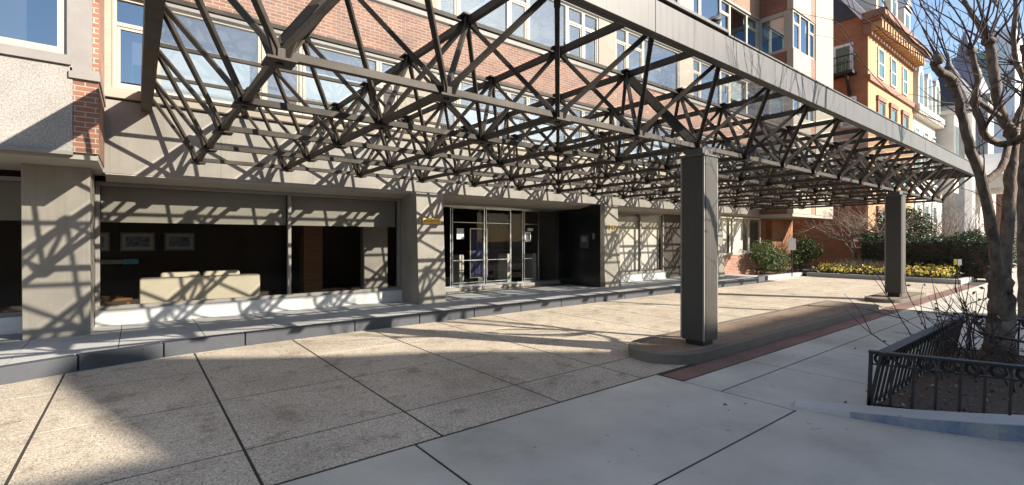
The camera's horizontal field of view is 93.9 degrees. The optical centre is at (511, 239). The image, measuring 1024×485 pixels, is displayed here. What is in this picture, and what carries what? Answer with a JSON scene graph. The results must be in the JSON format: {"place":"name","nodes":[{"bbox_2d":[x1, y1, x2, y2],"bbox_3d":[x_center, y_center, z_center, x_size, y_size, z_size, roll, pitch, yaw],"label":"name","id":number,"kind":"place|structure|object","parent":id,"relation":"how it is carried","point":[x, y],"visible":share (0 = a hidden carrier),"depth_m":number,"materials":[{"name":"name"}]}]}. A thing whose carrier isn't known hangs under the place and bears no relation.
{"place":"outdoors","nodes":[
{"label":"outdoors","id":0,"kind":"place"},
{"bbox_2d":[0,277,961,484],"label":"driveway","id":1,"kind":"structure","parent":0,"point":[104,451],"depth_m":5.08,"materials":[{"name":"concrete"}]},
{"bbox_2d":[638,301,867,351],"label":"island kerb pavement","id":2,"kind":"structure","parent":1,"relation":"on","point":[732,331],"depth_m":8.22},
{"bbox_2d":[141,0,974,345],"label":"entrance canopy","id":3,"kind":"object","parent":2,"relation":"on","point":[697,176],"visible":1,"depth_m":6.83,"materials":[{"name":"grey metal"}]},
{"bbox_2d":[709,12,721,24],"bbox_3d":[2.411,-2.636,5.708,0.164,0.223,0.289,0,0,30],"label":"pigeon","id":4,"kind":"object","parent":3,"relation":"on","point":[717,19],"visible":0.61,"depth_m":5.65,"materials":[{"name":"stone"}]},
{"bbox_2d":[628,300,878,364],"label":"island kerb","id":5,"kind":"structure","parent":1,"relation":"on","point":[699,356],"depth_m":7.10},
{"bbox_2d":[864,292,925,303],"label":"island kerb","id":6,"kind":"structure","parent":1,"relation":"on","point":[903,299],"depth_m":12.38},
{"bbox_2d":[872,292,917,298],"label":"island kerb pavement","id":7,"kind":"structure","parent":1,"relation":"on","point":[883,296],"depth_m":12.73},
{"bbox_2d":[0,258,1017,484],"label":"ground base","id":8,"kind":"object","parent":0,"point":[975,283],"depth_m":4.50,"materials":[{"name":"concrete"}]},
{"bbox_2d":[0,275,764,384],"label":"platform kerb","id":9,"kind":"structure","parent":8,"relation":"on","point":[29,370],"depth_m":7.48,"materials":[{"name":"concrete"}]},
{"bbox_2d":[0,0,832,340],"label":"office building","id":10,"kind":"structure","parent":8,"relation":"on","point":[90,150],"depth_m":10.34,"materials":[{"name":"paint"}]},
{"bbox_2d":[0,176,21,334],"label":"shop window","id":11,"kind":"structure","parent":10,"relation":"in","point":[10,191],"depth_m":7.30,"materials":[{"name":"grey glass"}]},
{"bbox_2d":[0,0,66,54],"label":"window","id":12,"kind":"structure","parent":10,"relation":"in","point":[61,47],"depth_m":6.16,"materials":[{"name":"white metal"}]},
{"bbox_2d":[100,232,109,250],"bbox_3d":[-8.611,0.040,9.916,0.410,0.400,0.035,0,0,-38],"label":"framed picture","id":13,"kind":"object","parent":10,"relation":"attached to","point":[104,241],"visible":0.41,"depth_m":9.99},
{"bbox_2d":[100,295,131,303],"bbox_3d":[-7.364,1.225,8.711,0.700,0.350,0.600,0,0,-38],"label":"coffee table","id":14,"kind":"object","parent":10,"relation":"on","point":[128,298],"visible":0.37,"depth_m":8.65,"materials":[{"name":"brown wood"}]},
{"bbox_2d":[100,259,138,263],"bbox_3d":[-8.345,0.455,9.918,0.950,0.110,0.210,0,0,-38],"label":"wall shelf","id":15,"kind":"object","parent":10,"relation":"attached to","point":[124,261],"depth_m":9.97,"materials":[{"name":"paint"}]},
{"bbox_2d":[112,0,155,92],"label":"window","id":16,"kind":"structure","parent":10,"relation":"in","point":[117,27],"depth_m":7.69,"materials":[{"name":"white glass"}]},
{"bbox_2d":[120,232,154,250],"bbox_3d":[-8.085,0.040,10.330,0.590,0.400,0.035,0,0,-38],"label":"framed picture","id":17,"kind":"object","parent":10,"relation":"attached to","point":[131,241],"visible":1,"depth_m":10.32},
{"bbox_2d":[164,233,194,250],"bbox_3d":[-7.499,0.040,10.791,0.560,0.400,0.035,0,0,-38],"label":"framed picture","id":18,"kind":"object","parent":10,"relation":"attached to","point":[179,241],"visible":1,"depth_m":10.79},
{"bbox_2d":[139,270,259,303],"bbox_3d":[-6.237,1.005,9.599,1.970,0.790,0.900,0,0,-38],"label":"sofa","id":19,"kind":"object","parent":10,"relation":"on","point":[183,286],"visible":0.63,"depth_m":9.21,"materials":[{"name":"beige fabric"}]},
{"bbox_2d":[157,8,260,103],"bbox_3d":[-5.363,-3.175,8.530,1.568,1.490,0.170,0,0,-38],"label":"window","id":20,"kind":"structure","parent":10,"relation":"in","point":[246,74],"depth_m":8.54,"materials":[{"name":"white glass"}]},
{"bbox_2d":[95,181,402,326],"bbox_3d":[-4.779,0.223,9.582,5.390,2.375,0.430,0,0,-38],"label":"shop window","id":21,"kind":"structure","parent":10,"relation":"in","point":[119,203],"depth_m":9.15,"materials":[{"name":"grey metal"}]},
{"bbox_2d":[261,31,301,114],"bbox_3d":[-4.431,-3.175,9.213,0.718,1.490,0.090,0,0,-38],"label":"window","id":22,"kind":"structure","parent":10,"relation":"in","point":[264,88],"depth_m":9.36,"materials":[{"name":"white metal"}]},
{"bbox_2d":[302,43,378,124],"bbox_3d":[-3.552,-3.175,9.955,1.558,1.490,0.170,0,0,-38],"label":"window","id":23,"kind":"structure","parent":10,"relation":"in","point":[334,92],"depth_m":9.87,"materials":[{"name":"white glass"}]},
{"bbox_2d":[379,59,396,129],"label":"window","id":24,"kind":"structure","parent":10,"relation":"in","point":[381,62],"depth_m":10.45,"materials":[{"name":"white metal"}]},
{"bbox_2d":[437,74,458,138],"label":"window","id":25,"kind":"structure","parent":10,"relation":"in","point":[438,76],"depth_m":11.59,"materials":[{"name":"white glass"}]},
{"bbox_2d":[437,0,458,15],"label":"window","id":26,"kind":"structure","parent":10,"relation":"in","point":[455,2],"depth_m":11.59,"materials":[{"name":"white metal"}]},
{"bbox_2d":[451,254,463,285],"bbox_3d":[-1.613,0.915,14.064,0.160,0.970,0.500,0,0,-38],"label":"gate post","id":27,"kind":"object","parent":10,"relation":"on","point":[458,272],"visible":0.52,"depth_m":13.91,"materials":[{"name":"metal"}]},
{"bbox_2d":[452,207,483,285],"bbox_3d":[-1.198,0.185,13.383,1.070,2.150,0.084,0,0,-38],"label":"door","id":28,"kind":"structure","parent":10,"relation":"in","point":[452,207],"depth_m":13.25,"materials":[{"name":"metal"}]},
{"bbox_2d":[469,228,487,284],"bbox_3d":[-1.034,0.525,14.615,0.650,1.750,0.250,0,0,-38],"label":"blue poster","id":29,"kind":"object","parent":10,"relation":"on","point":[476,238],"visible":0.71,"depth_m":14.55,"materials":[{"name":"paper"}]},
{"bbox_2d":[459,80,508,145],"bbox_3d":[-0.739,-3.175,12.169,1.538,1.490,0.170,0,0,-38],"label":"window","id":30,"kind":"structure","parent":10,"relation":"in","point":[471,116],"depth_m":12.08,"materials":[{"name":"white glass"}]},
{"bbox_2d":[459,0,508,29],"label":"window","id":31,"kind":"structure","parent":10,"relation":"in","point":[507,3],"depth_m":12.57,"materials":[{"name":"white metal"}]},
{"bbox_2d":[458,250,513,281],"bbox_3d":[-0.883,0.880,16.484,1.900,1.040,0.700,0,0,-38],"label":"reception desk","id":32,"kind":"object","parent":10,"relation":"on","point":[492,268],"visible":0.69,"depth_m":16.22,"materials":[{"name":"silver wood"}]},
{"bbox_2d":[486,209,510,283],"bbox_3d":[-0.377,0.185,14.029,0.900,2.150,0.084,0,0,-38],"label":"door","id":33,"kind":"structure","parent":10,"relation":"in","point":[509,241],"depth_m":14.11,"materials":[{"name":"metal"}]},
{"bbox_2d":[498,253,509,282],"bbox_3d":[-0.238,0.915,15.147,0.160,0.970,0.500,0,0,-38],"label":"gate post","id":34,"kind":"object","parent":10,"relation":"on","point":[503,271],"visible":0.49,"depth_m":15.05,"materials":[{"name":"white paint"}]},
{"bbox_2d":[509,91,527,148],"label":"window","id":35,"kind":"structure","parent":10,"relation":"in","point":[525,97],"depth_m":12.95,"materials":[{"name":"white metal"}]},
{"bbox_2d":[509,0,527,38],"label":"window","id":36,"kind":"structure","parent":10,"relation":"in","point":[524,4],"depth_m":12.87,"materials":[{"name":"white metal"}]},
{"bbox_2d":[523,253,535,280],"bbox_3d":[0.588,0.915,15.796,0.160,0.970,0.500,0,0,-38],"label":"gate post","id":37,"kind":"object","parent":10,"relation":"on","point":[530,268],"visible":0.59,"depth_m":15.65,"materials":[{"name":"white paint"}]},
{"bbox_2d":[524,211,538,280],"bbox_3d":[0.621,0.185,14.815,0.600,2.150,0.084,0,0,-38],"label":"door","id":38,"kind":"structure","parent":10,"relation":"in","point":[524,211],"depth_m":14.81,"materials":[{"name":"metal"}]},
{"bbox_2d":[528,96,566,145],"bbox_3d":[0.971,-3.175,13.514,1.468,1.490,0.170,0,0,-38],"label":"window","id":39,"kind":"structure","parent":10,"relation":"in","point":[562,136],"depth_m":13.52,"materials":[{"name":"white glass"}]},
{"bbox_2d":[528,0,566,44],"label":"window","id":40,"kind":"structure","parent":10,"relation":"in","point":[564,5],"depth_m":13.87,"materials":[{"name":"white glass"}]},
{"bbox_2d":[567,106,582,156],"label":"window","id":41,"kind":"structure","parent":10,"relation":"in","point":[579,134],"depth_m":14.28,"materials":[{"name":"white glass"}]},
{"bbox_2d":[567,5,582,57],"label":"window","id":42,"kind":"structure","parent":10,"relation":"in","point":[579,26],"depth_m":14.20,"materials":[{"name":"white glass"}]},
{"bbox_2d":[583,109,597,159],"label":"window","id":43,"kind":"structure","parent":10,"relation":"in","point":[584,111],"depth_m":14.60,"materials":[{"name":"white glass"}]},
{"bbox_2d":[583,11,597,62],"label":"window","id":44,"kind":"structure","parent":10,"relation":"in","point":[585,29],"depth_m":14.61,"materials":[{"name":"white glass"}]},
{"bbox_2d":[616,28,626,69],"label":"window","id":45,"kind":"structure","parent":10,"relation":"in","point":[624,44],"depth_m":15.55,"materials":[{"name":"white metal"}]},
{"bbox_2d":[627,30,642,77],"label":"window","id":46,"kind":"structure","parent":10,"relation":"in","point":[640,50],"depth_m":15.97,"materials":[{"name":"white metal"}]},
{"bbox_2d":[618,211,666,281],"bbox_3d":[4.145,0.223,16.604,3.550,2.375,0.430,0,0,-38],"label":"shop window","id":47,"kind":"structure","parent":10,"relation":"in","point":[639,248],"depth_m":16.90,"materials":[{"name":"beige glass"}]},
{"bbox_2d":[643,128,678,171],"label":"window","id":48,"kind":"structure","parent":10,"relation":"in","point":[655,142],"depth_m":16.95,"materials":[{"name":"white glass"}]},
{"bbox_2d":[643,38,678,88],"bbox_3d":[5.223,-6.075,16.810,2.088,1.550,0.090,0,0,-38],"label":"window","id":49,"kind":"structure","parent":10,"relation":"in","point":[657,44],"depth_m":17.24,"materials":[{"name":"white metal"}]},
{"bbox_2d":[693,58,699,97],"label":"window","id":50,"kind":"structure","parent":10,"relation":"in","point":[697,72],"depth_m":18.29,"materials":[{"name":"white metal"}]},
{"bbox_2d":[700,61,719,103],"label":"window","id":51,"kind":"structure","parent":10,"relation":"in","point":[701,63],"depth_m":18.73,"materials":[{"name":"white metal"}]},
{"bbox_2d":[720,70,729,102],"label":"window","id":52,"kind":"structure","parent":10,"relation":"in","point":[727,85],"depth_m":19.66,"materials":[{"name":"white metal"}]},
{"bbox_2d":[720,0,729,33],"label":"window","id":53,"kind":"structure","parent":10,"relation":"in","point":[727,14],"depth_m":19.68,"materials":[{"name":"white metal"}]},
{"bbox_2d":[726,74,746,113],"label":"window","id":54,"kind":"structure","parent":10,"relation":"in","point":[736,88],"depth_m":20.48,"materials":[{"name":"white glass"}]},
{"bbox_2d":[730,5,746,42],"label":"window","id":55,"kind":"structure","parent":10,"relation":"in","point":[731,7],"depth_m":20.59,"materials":[{"name":"white metal"}]},
{"bbox_2d":[722,216,759,252],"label":"shop window","id":56,"kind":"structure","parent":10,"relation":"in","point":[735,223],"depth_m":20.53,"materials":[{"name":"white glass"}]},
{"bbox_2d":[743,81,756,115],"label":"window","id":57,"kind":"structure","parent":10,"relation":"in","point":[750,86],"depth_m":21.03,"materials":[{"name":"white metal"}]},
{"bbox_2d":[743,15,756,47],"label":"window","id":58,"kind":"structure","parent":10,"relation":"in","point":[749,22],"depth_m":21.06,"materials":[{"name":"white metal"}]},
{"bbox_2d":[743,221,757,251],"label":"window","id":59,"kind":"structure","parent":10,"relation":"in","point":[756,222],"depth_m":23.16,"materials":[{"name":"grey glass"}]},
{"bbox_2d":[759,147,790,186],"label":"window","id":60,"kind":"structure","parent":10,"relation":"in","point":[777,148],"depth_m":20.92,"materials":[{"name":"glass"}]},
{"bbox_2d":[759,85,790,120],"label":"window","id":61,"kind":"structure","parent":10,"relation":"in","point":[787,101],"depth_m":20.76,"materials":[{"name":"glass"}]},
{"bbox_2d":[759,9,790,54],"bbox_3d":[11.489,-8.945,20.837,0.190,1.750,1.300,0,0,-38],"label":"window frame","id":62,"kind":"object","parent":10,"relation":"in","point":[782,26],"depth_m":20.82,"materials":[{"name":"paint"}]},
{"bbox_2d":[791,99,799,117],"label":"window","id":63,"kind":"structure","parent":10,"relation":"in","point":[792,101],"depth_m":20.45,"materials":[{"name":"white glass"}]},
{"bbox_2d":[791,9,799,50],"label":"window","id":64,"kind":"structure","parent":10,"relation":"in","point":[793,15],"depth_m":20.54,"materials":[{"name":"white glass"}]},
{"bbox_2d":[800,14,808,55],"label":"window","id":65,"kind":"structure","parent":10,"relation":"in","point":[801,17],"depth_m":21.25,"materials":[{"name":"white glass"}]},
{"bbox_2d":[805,21,813,59],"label":"window","id":66,"kind":"structure","parent":10,"relation":"in","point":[810,23],"depth_m":21.56,"materials":[{"name":"white glass"}]},
{"bbox_2d":[764,272,976,284],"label":"bed kerb","id":67,"kind":"structure","parent":8,"relation":"on","point":[963,280],"depth_m":19.27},
{"bbox_2d":[873,206,937,240],"bbox_3d":[19.411,-0.083,23.780,3.494,3.391,2.006,0,0,-18],"label":"evergreen tree","id":68,"kind":"object","parent":8,"relation":"on","point":[926,228],"visible":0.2,"depth_m":23.40,"materials":[{"name":"green plant"}]},
{"bbox_2d":[906,185,997,241],"bbox_3d":[21.971,-0.860,24.468,3.956,4.751,5.835,0,0,31],"label":"bare shrub","id":69,"kind":"object","parent":8,"relation":"on","point":[949,224],"visible":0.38,"depth_m":24.14,"materials":[{"name":"brown plant"}]},
{"bbox_2d":[909,184,1016,252],"bbox_3d":[23.107,-0.671,23.950,5.632,4.489,4.860,0,0,-38],"label":"bare shrub","id":70,"kind":"object","parent":8,"relation":"on","point":[941,219],"visible":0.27,"depth_m":24.50,"materials":[{"name":"brown plant"}]},
{"bbox_2d":[921,184,1016,248],"bbox_3d":[27.132,-0.835,28.173,6.190,4.700,5.557,0,0,5],"label":"bare shrub","id":71,"kind":"object","parent":8,"relation":"on","point":[963,220],"visible":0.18,"depth_m":27.72,"materials":[{"name":"brown plant"}]},
{"bbox_2d":[959,238,1016,267],"bbox_3d":[24.061,0.802,24.414,12.306,2.013,1.886,0,0,-38],"label":"hedge","id":72,"kind":"object","parent":8,"relation":"on","point":[1013,252],"visible":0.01,"depth_m":26.63,"materials":[{"name":"green plant"}]},
{"bbox_2d":[280,273,1023,484],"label":"sidewalk","id":73,"kind":"structure","parent":0,"point":[653,430],"depth_m":3.79,"materials":[{"name":"concrete"}]},
{"bbox_2d":[723,286,1023,414],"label":"fallen leaves","id":74,"kind":"object","parent":73,"relation":"on","point":[967,402],"depth_m":4.98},
{"bbox_2d":[794,399,1023,425],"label":"planter kerb","id":75,"kind":"structure","parent":73,"relation":"on","point":[840,409],"depth_m":4.17,"materials":[{"name":"concrete"}]},
{"bbox_2d":[850,412,1023,441],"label":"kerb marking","id":76,"kind":"object","parent":75,"relation":"on","point":[1015,433],"visible":1,"depth_m":3.93,"materials":[{"name":"blue paint"}]},
{"bbox_2d":[867,350,1023,415],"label":"iron fence","id":77,"kind":"object","parent":75,"relation":"on","point":[968,363],"visible":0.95,"depth_m":4.21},
{"bbox_2d":[869,313,965,405],"bbox_3d":[4.879,1.331,5.621,3.820,0.599,0.158,0,0,-38],"label":"iron fence","id":78,"kind":"object","parent":73,"relation":"on","point":[913,342],"visible":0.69,"depth_m":5.11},
{"bbox_2d":[953,312,1023,356],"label":"iron fence","id":79,"kind":"object","parent":73,"relation":"on","point":[985,317],"visible":0.17,"depth_m":6.54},
{"bbox_2d":[663,285,975,380],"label":"brick path","id":80,"kind":"structure","parent":0,"point":[705,367],"depth_m":7.37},
{"bbox_2d":[757,0,929,266],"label":"row house","id":81,"kind":"structure","parent":0,"point":[892,66],"depth_m":25.91,"materials":[{"name":"paint"}]},
{"bbox_2d":[833,42,852,72],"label":"window","id":82,"kind":"structure","parent":81,"relation":"in","point":[840,50],"depth_m":25.68,"materials":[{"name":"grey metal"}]},
{"bbox_2d":[841,96,856,128],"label":"window","id":83,"kind":"structure","parent":81,"relation":"in","point":[843,124],"depth_m":25.51,"materials":[{"name":"grey glass"}]},
{"bbox_2d":[876,206,884,229],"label":"window","id":84,"kind":"structure","parent":81,"relation":"in","point":[880,207],"depth_m":25.90,"materials":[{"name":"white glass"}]},
{"bbox_2d":[877,46,884,80],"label":"window","id":85,"kind":"structure","parent":81,"relation":"in","point":[880,52],"depth_m":26.09,"materials":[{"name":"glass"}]},
{"bbox_2d":[876,95,886,136],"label":"window","id":86,"kind":"structure","parent":81,"relation":"in","point":[881,102],"depth_m":26.09,"materials":[{"name":"brown glass"}]},
{"bbox_2d":[890,57,896,88],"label":"window","id":87,"kind":"structure","parent":81,"relation":"in","point":[893,63],"depth_m":27.59,"materials":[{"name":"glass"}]},
{"bbox_2d":[889,102,898,143],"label":"window","id":88,"kind":"structure","parent":81,"relation":"in","point":[893,109],"depth_m":27.47,"materials":[{"name":"brown glass"}]},
{"bbox_2d":[902,66,907,96],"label":"window","id":89,"kind":"structure","parent":81,"relation":"in","point":[904,71],"depth_m":29.00,"materials":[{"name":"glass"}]},
{"bbox_2d":[901,110,909,149],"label":"window","id":90,"kind":"structure","parent":81,"relation":"in","point":[905,116],"depth_m":29.00,"materials":[{"name":"brown glass"}]},
{"bbox_2d":[745,266,962,278],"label":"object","id":91,"kind":"structure","parent":0,"point":[806,269],"depth_m":21.73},
{"bbox_2d":[747,239,790,273],"bbox_3d":[11.091,0.745,20.711,2.665,1.634,1.550,0,0,-38],"label":"shrub","id":92,"kind":"object","parent":91,"relation":"on","point":[765,256],"visible":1,"depth_m":20.48,"materials":[{"name":"green plant"}]},
{"bbox_2d":[784,234,825,271],"bbox_3d":[13.673,0.592,22.553,2.540,1.848,1.553,0,0,-38],"label":"shrub","id":93,"kind":"object","parent":91,"relation":"on","point":[808,249],"visible":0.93,"depth_m":22.47,"materials":[{"name":"green plant"}]},
{"bbox_2d":[805,256,925,275],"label":"ornamental grass","id":94,"kind":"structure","parent":91,"relation":"on","point":[859,262],"depth_m":20.86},
{"bbox_2d":[810,263,952,278],"bbox_3d":[14.712,1.270,19.403,0.030,0.460,4.730,0,0,-38],"label":"bed fence","id":95,"kind":"object","parent":91,"relation":"on","point":[863,273],"visible":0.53,"depth_m":19.19,"materials":[{"name":"black metal"}]},
{"bbox_2d":[789,191,975,263],"bbox_3d":[16.146,-0.607,21.990,5.978,4.298,6.474,0,0,-1],"label":"ornamental tree","id":96,"kind":"object","parent":91,"relation":"on","point":[859,228],"visible":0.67,"depth_m":22.23,"materials":[{"name":"brown plant"}]},
{"bbox_2d":[812,261,960,276],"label":"pansies","id":97,"kind":"object","parent":91,"relation":"on","point":[916,266],"visible":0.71,"depth_m":19.45,"materials":[{"name":"yellow plant"}]},
{"bbox_2d":[809,262,963,278],"bbox_3d":[15.417,1.222,19.968,2.040,0.672,5.012,0,0,-38],"label":"bed foliage","id":98,"kind":"object","parent":91,"relation":"on","point":[911,271],"visible":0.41,"depth_m":19.31,"materials":[{"name":"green plant"}]},
{"bbox_2d":[855,229,1015,278],"bbox_3d":[17.498,0.536,20.084,2.062,1.974,5.022,0,0,-38],"label":"hedge","id":99,"kind":"object","parent":91,"relation":"on","point":[936,251],"visible":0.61,"depth_m":19.39,"materials":[{"name":"green plant"}]},
{"bbox_2d":[771,263,1016,280],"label":"sidewalk path","id":100,"kind":"structure","parent":0,"point":[1014,270],"depth_m":20.37,"materials":[{"name":"concrete"}]},
{"bbox_2d":[788,238,795,275],"bbox_3d":[11.665,0.730,19.916,0.280,1.580,0.050,0,0,23],"label":"sign","id":101,"kind":"object","parent":100,"relation":"on","point":[791,244],"visible":1,"depth_m":19.92,"materials":[{"name":"black metal"}]},
{"bbox_2d":[913,66,958,239],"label":"row house","id":102,"kind":"structure","parent":0,"point":[944,132],"depth_m":33.66,"materials":[{"name":"paint"}]},
{"bbox_2d":[914,200,921,237],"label":"window","id":103,"kind":"structure","parent":102,"relation":"in","point":[916,205],"depth_m":31.44,"materials":[{"name":"white paint"}]},
{"bbox_2d":[923,202,929,237],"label":"window","id":104,"kind":"structure","parent":102,"relation":"in","point":[927,204],"depth_m":32.90,"materials":[{"name":"white paint"}]},
{"bbox_2d":[931,203,937,234],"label":"window","id":105,"kind":"structure","parent":102,"relation":"in","point":[933,208],"depth_m":34.15,"materials":[{"name":"white paint"}]},
{"bbox_2d":[880,349,1023,414],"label":"mulch bed","id":106,"kind":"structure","parent":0,"point":[998,405],"depth_m":4.83,"materials":[{"name":"soil"}]},
{"bbox_2d":[782,0,1023,363],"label":"street tree","id":107,"kind":"object","parent":106,"relation":"on","point":[1002,304],"visible":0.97,"depth_m":6.13,"materials":[{"name":"brown plant"}]},
{"bbox_2d":[845,256,1023,391],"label":"rose bush","id":108,"kind":"object","parent":106,"relation":"on","point":[993,342],"visible":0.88,"depth_m":5.61,"materials":[{"name":"brown plant"}]},
{"bbox_2d":[866,0,1023,317],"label":"street tree","id":109,"kind":"object","parent":106,"relation":"on","point":[1020,222],"visible":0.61,"depth_m":9.50,"materials":[{"name":"brown plant"}]},
{"bbox_2d":[937,53,974,236],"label":"turret house","id":110,"kind":"structure","parent":0,"point":[963,195],"depth_m":35.72,"materials":[{"name":"paint"}]},
{"bbox_2d":[910,0,1023,80],"label":"sky","id":111,"kind":"structure","parent":0,"point":[918,32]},
{"bbox_2d":[953,32,1018,257],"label":"stone church","id":112,"kind":"structure","parent":0,"point":[992,159],"depth_m":49.47,"materials":[{"name":"stone"}]},
{"bbox_2d":[951,27,1022,152],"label":"glass tower","id":113,"kind":"structure","parent":0,"point":[1012,104],"depth_m":82.55,"materials":[{"name":"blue glass"}]},
{"bbox_2d":[996,194,1002,231],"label":"brick block","id":114,"kind":"structure","parent":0,"point":[998,201],"depth_m":56.41,"materials":[{"name":"brown brick"}]},
{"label":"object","id":115,"kind":"structure","parent":0,"visible":0},
{"bbox_2d":[0,274,757,364],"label":"platform paving floor","id":116,"kind":"structure","parent":115,"relation":"on","point":[14,348],"depth_m":8.36,"materials":[{"name":"concrete"}]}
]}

